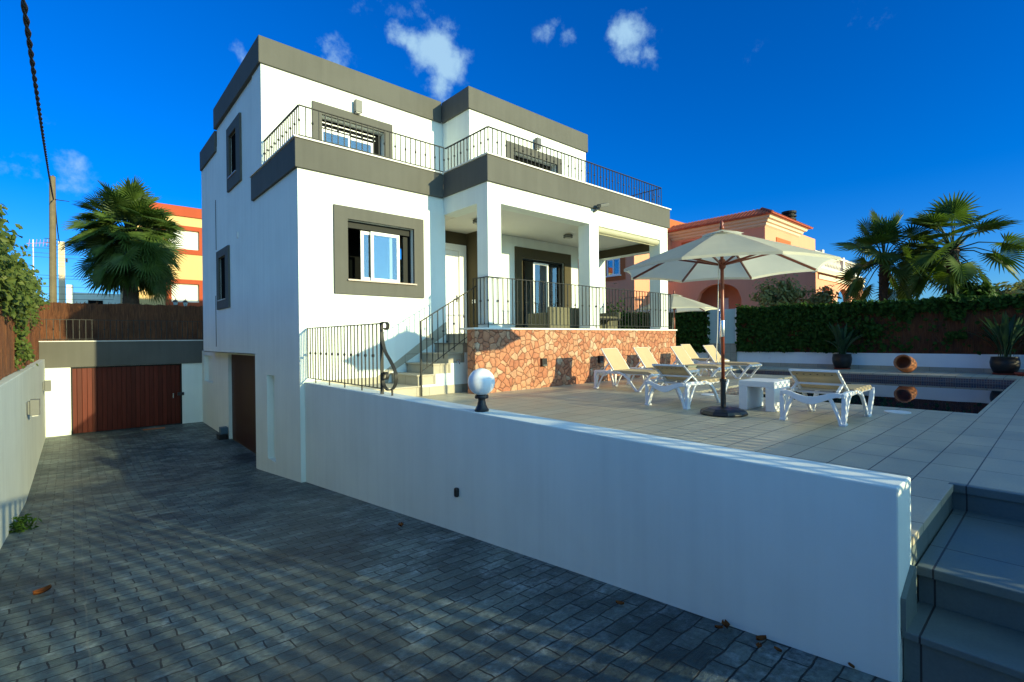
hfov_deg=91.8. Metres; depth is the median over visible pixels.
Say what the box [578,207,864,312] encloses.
orange house
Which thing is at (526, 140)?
railing
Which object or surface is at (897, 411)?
skimmer lid
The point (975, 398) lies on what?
water
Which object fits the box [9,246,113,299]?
utility wires
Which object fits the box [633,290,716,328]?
parasol
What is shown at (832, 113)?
sky
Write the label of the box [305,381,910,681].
retaining wall
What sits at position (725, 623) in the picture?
fallen leaf
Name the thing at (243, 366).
garage door
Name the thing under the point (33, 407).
wall lamp
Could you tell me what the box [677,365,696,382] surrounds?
side table
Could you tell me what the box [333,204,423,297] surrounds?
window
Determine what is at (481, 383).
globe lamp
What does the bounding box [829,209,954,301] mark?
palm tree
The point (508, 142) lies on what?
terrace door
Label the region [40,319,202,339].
railing
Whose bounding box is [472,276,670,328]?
railing
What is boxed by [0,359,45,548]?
driveway wall
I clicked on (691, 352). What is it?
sun lounger
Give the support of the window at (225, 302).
in the white villa
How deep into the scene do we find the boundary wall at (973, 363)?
15.97 m
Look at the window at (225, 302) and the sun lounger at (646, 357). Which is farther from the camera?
the window at (225, 302)
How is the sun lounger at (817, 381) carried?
on the deck
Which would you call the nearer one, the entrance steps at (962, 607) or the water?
the entrance steps at (962, 607)
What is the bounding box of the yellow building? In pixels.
[120,202,202,306]
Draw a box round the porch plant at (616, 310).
[605,283,641,328]
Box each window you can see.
[88,300,102,303]
[216,245,230,309]
[226,112,241,192]
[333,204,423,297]
[605,258,620,277]
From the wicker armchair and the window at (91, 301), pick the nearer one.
the wicker armchair
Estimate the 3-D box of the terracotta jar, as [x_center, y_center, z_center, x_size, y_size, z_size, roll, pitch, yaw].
[11.520,0.659,14.512,0.593,0.536,0.509,-1,0,-42]
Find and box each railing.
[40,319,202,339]
[263,104,444,171]
[307,322,397,395]
[420,285,477,395]
[444,126,661,205]
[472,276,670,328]
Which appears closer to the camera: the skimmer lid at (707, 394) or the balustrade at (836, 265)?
the skimmer lid at (707, 394)
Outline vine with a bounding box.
[0,203,50,369]
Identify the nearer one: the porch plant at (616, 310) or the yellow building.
the porch plant at (616, 310)
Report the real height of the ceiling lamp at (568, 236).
0.130 m
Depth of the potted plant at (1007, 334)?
13.33 m
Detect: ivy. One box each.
[620,310,710,352]
[734,293,1023,354]
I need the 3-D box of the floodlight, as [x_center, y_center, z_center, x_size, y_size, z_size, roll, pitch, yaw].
[2.242,-3.364,12.465,0.294,0.248,0.304,-1,0,-32]
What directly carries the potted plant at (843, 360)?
on the deck
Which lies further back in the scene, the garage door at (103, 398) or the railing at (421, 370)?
the garage door at (103, 398)
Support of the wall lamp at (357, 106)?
attached to the white villa
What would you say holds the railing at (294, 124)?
on the white villa
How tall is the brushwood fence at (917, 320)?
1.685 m
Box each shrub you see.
[749,274,812,306]
[803,285,841,304]
[942,277,1000,300]
[994,279,1023,297]
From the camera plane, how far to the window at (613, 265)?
29.24 m
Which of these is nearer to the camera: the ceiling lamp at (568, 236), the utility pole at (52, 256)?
the ceiling lamp at (568, 236)
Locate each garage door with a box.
[71,364,183,433]
[231,354,255,453]
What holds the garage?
on the ground
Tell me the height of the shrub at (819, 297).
3.840 m
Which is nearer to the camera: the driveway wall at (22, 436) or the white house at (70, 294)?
the driveway wall at (22, 436)
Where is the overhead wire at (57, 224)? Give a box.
[52,175,59,242]
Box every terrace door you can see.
[312,100,392,159]
[507,141,560,173]
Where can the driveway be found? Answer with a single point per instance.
(194, 552)
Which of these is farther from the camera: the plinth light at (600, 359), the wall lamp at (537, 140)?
the wall lamp at (537, 140)
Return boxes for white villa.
[200,35,676,482]
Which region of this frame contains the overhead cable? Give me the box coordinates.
[21,0,69,201]
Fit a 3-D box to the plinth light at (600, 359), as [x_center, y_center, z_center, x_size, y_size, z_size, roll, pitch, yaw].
[2.249,0.461,12.556,0.150,0.180,0.080,-1,0,-42]
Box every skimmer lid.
[701,393,713,395]
[884,410,910,413]
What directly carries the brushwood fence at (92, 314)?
on the garage
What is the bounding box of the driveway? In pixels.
[0,422,907,681]
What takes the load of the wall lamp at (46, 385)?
attached to the driveway wall at (22, 436)
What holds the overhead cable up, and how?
attached to the utility pole at (52, 256)
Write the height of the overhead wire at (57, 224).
0.998 m
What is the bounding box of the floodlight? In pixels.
[593,203,608,212]
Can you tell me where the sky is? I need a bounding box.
[0,0,1023,303]
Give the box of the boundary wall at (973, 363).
[676,349,1023,372]
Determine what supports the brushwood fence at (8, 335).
on the driveway wall at (22, 436)
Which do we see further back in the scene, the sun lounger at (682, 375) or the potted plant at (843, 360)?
the potted plant at (843, 360)
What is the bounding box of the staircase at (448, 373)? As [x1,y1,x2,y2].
[313,322,467,396]
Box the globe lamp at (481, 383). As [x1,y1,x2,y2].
[468,368,494,411]
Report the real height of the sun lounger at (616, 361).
0.878 m
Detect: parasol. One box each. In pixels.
[624,220,840,416]
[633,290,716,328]
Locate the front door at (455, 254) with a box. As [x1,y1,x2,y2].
[445,243,466,333]
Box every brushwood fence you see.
[0,299,42,379]
[41,300,202,341]
[621,312,706,347]
[739,300,1023,354]
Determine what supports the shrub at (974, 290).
on the ground
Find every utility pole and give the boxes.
[44,176,57,302]
[58,241,67,302]
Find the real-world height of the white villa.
9.970 m
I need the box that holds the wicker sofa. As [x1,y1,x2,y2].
[528,307,578,327]
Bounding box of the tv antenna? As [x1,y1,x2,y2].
[26,239,47,269]
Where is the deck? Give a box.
[415,363,1023,528]
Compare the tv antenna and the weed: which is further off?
the tv antenna
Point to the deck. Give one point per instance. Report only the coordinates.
(931, 454)
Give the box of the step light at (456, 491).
[454,487,458,496]
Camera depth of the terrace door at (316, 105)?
12.48 m
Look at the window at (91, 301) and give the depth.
34.42 m
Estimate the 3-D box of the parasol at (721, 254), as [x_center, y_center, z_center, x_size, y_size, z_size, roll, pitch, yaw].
[2.995,-0.337,7.055,2.629,2.760,2.629,-1,0,-26]
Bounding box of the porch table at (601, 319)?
[599,318,621,328]
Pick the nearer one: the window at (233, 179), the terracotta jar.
the window at (233, 179)
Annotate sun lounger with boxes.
[593,348,663,391]
[626,347,699,385]
[645,364,728,409]
[670,346,732,376]
[676,344,728,371]
[697,345,761,378]
[779,368,874,426]
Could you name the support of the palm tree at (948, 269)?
on the ground
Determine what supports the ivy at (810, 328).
attached to the brushwood fence at (917, 320)
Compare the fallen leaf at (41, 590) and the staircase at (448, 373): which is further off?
the staircase at (448, 373)
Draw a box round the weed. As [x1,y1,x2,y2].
[9,514,42,532]
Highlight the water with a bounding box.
[728,373,1009,413]
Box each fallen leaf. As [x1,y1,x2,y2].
[33,584,51,594]
[721,619,729,627]
[756,635,766,640]
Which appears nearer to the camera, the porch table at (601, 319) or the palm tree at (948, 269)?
the porch table at (601, 319)
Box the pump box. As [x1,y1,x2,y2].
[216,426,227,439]
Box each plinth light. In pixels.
[541,358,546,365]
[598,356,603,362]
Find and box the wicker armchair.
[600,312,618,328]
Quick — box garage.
[39,340,203,436]
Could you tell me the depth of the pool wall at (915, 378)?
13.57 m
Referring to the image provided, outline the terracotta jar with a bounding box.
[893,354,916,372]
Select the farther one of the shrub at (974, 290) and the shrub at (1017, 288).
the shrub at (1017, 288)
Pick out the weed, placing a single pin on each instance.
(17, 525)
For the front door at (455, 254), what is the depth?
13.38 m
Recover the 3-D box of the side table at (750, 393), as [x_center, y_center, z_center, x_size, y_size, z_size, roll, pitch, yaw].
[3.852,0.812,7.569,0.600,0.440,0.520,-1,0,-42]
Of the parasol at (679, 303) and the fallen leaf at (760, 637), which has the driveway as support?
the fallen leaf at (760, 637)
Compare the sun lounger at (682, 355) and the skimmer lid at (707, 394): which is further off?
the sun lounger at (682, 355)
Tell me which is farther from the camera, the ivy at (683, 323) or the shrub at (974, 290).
the ivy at (683, 323)
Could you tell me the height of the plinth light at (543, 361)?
0.180 m
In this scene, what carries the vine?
attached to the brushwood fence at (8, 335)
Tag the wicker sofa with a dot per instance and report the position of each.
(554, 325)
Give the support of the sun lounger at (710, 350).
on the deck
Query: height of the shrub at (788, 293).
4.370 m
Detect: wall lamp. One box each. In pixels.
[27,399,39,415]
[43,380,50,391]
[354,99,361,114]
[534,137,540,149]
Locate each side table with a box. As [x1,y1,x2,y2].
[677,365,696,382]
[739,378,789,411]
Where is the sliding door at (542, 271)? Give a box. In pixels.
[514,246,570,327]
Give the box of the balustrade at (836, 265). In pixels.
[814,249,859,276]
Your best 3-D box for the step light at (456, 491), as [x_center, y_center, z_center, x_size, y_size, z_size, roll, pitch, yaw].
[-0.613,1.669,5.468,0.050,0.105,0.055,-1,0,-42]
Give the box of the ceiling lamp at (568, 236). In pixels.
[563,233,572,238]
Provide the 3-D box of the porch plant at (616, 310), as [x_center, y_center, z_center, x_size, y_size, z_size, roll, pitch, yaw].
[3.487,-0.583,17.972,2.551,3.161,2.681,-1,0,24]
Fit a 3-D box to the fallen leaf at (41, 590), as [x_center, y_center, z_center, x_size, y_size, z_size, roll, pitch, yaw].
[-4.115,2.186,4.344,0.123,0.048,0.091,-1,0,-42]
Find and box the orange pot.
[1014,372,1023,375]
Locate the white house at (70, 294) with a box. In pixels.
[66,284,119,303]
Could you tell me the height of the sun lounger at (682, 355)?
0.878 m
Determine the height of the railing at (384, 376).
1.038 m
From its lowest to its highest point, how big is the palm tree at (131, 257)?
9.199 m
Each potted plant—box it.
[824,323,863,368]
[968,311,1023,374]
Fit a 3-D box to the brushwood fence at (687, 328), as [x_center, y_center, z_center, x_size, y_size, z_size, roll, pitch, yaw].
[6.178,-0.471,22.366,0.164,1.569,5.788,-1,0,-42]
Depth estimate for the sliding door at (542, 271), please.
14.86 m
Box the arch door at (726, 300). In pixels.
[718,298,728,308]
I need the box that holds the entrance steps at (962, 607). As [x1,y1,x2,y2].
[901,482,1023,681]
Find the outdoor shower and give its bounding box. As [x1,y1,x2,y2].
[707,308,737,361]
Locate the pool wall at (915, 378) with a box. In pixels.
[703,370,1015,393]
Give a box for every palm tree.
[59,176,186,304]
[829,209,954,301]
[879,190,1023,301]

